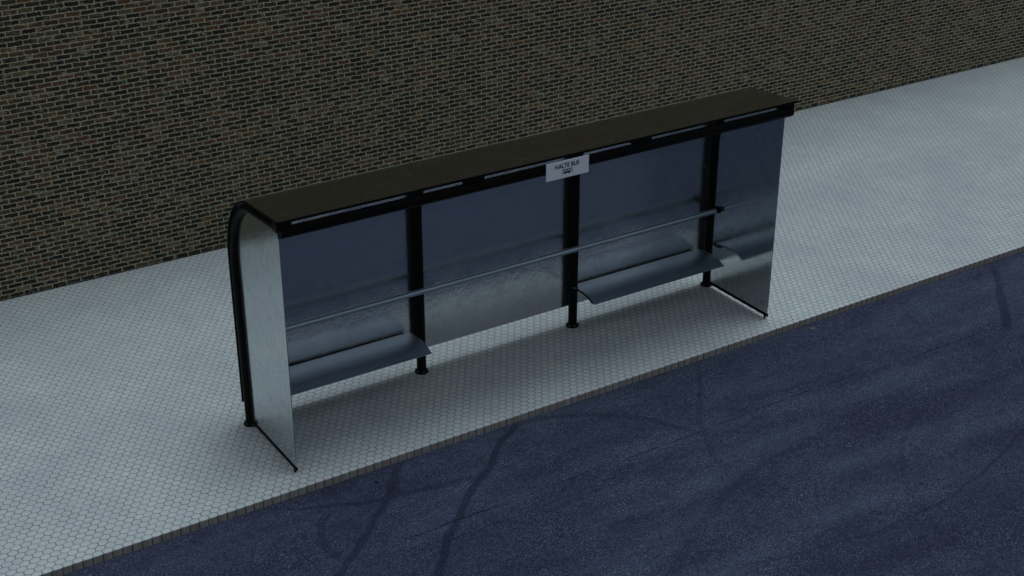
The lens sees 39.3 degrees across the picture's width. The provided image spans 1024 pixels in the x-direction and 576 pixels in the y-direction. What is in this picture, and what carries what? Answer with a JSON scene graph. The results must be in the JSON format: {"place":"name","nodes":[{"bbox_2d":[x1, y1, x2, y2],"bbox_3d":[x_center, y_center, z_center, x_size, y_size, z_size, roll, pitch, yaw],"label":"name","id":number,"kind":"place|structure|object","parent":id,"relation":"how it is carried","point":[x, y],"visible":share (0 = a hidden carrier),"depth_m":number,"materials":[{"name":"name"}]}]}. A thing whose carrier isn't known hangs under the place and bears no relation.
{"place":"outdoors","nodes":[
{"label":"outdoors","id":0,"kind":"place"},
{"bbox_2d":[0,0,1023,301],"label":"brick wall","id":1,"kind":"structure","parent":0,"point":[136,134],"depth_m":15.73,"materials":[{"name":"brown brick"}]},
{"bbox_2d":[0,57,1023,575],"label":"sidewalk","id":2,"kind":"structure","parent":0,"point":[122,413],"depth_m":13.75,"materials":[{"name":"tile"}]},
{"bbox_2d":[227,87,798,471],"bbox_3d":[0.141,-0.278,12.838,5.228,2.296,1.111,-16,30,-29],"label":"bus shelter","id":3,"kind":"object","parent":2,"relation":"on","point":[337,280],"visible":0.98,"depth_m":12.97,"materials":[{"name":"glass"}]},
{"bbox_2d":[546,155,588,181],"bbox_3d":[0.464,-0.999,11.975,0.432,0.156,0.008,-16,30,-29],"label":"bus stop sign","id":4,"kind":"object","parent":3,"relation":"attached to","point":[567,168],"visible":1,"depth_m":11.97,"materials":[{"name":"white metal"}]},
{"bbox_2d":[40,246,1023,575],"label":"kerb","id":5,"kind":"structure","parent":2,"relation":"attached to","point":[452,440],"depth_m":12.47,"materials":[{"name":"concrete"}]},
{"bbox_2d":[62,251,1023,575],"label":"road","id":6,"kind":"structure","parent":0,"point":[882,437],"depth_m":11.79,"materials":[{"name":"asphalt"}]}
]}

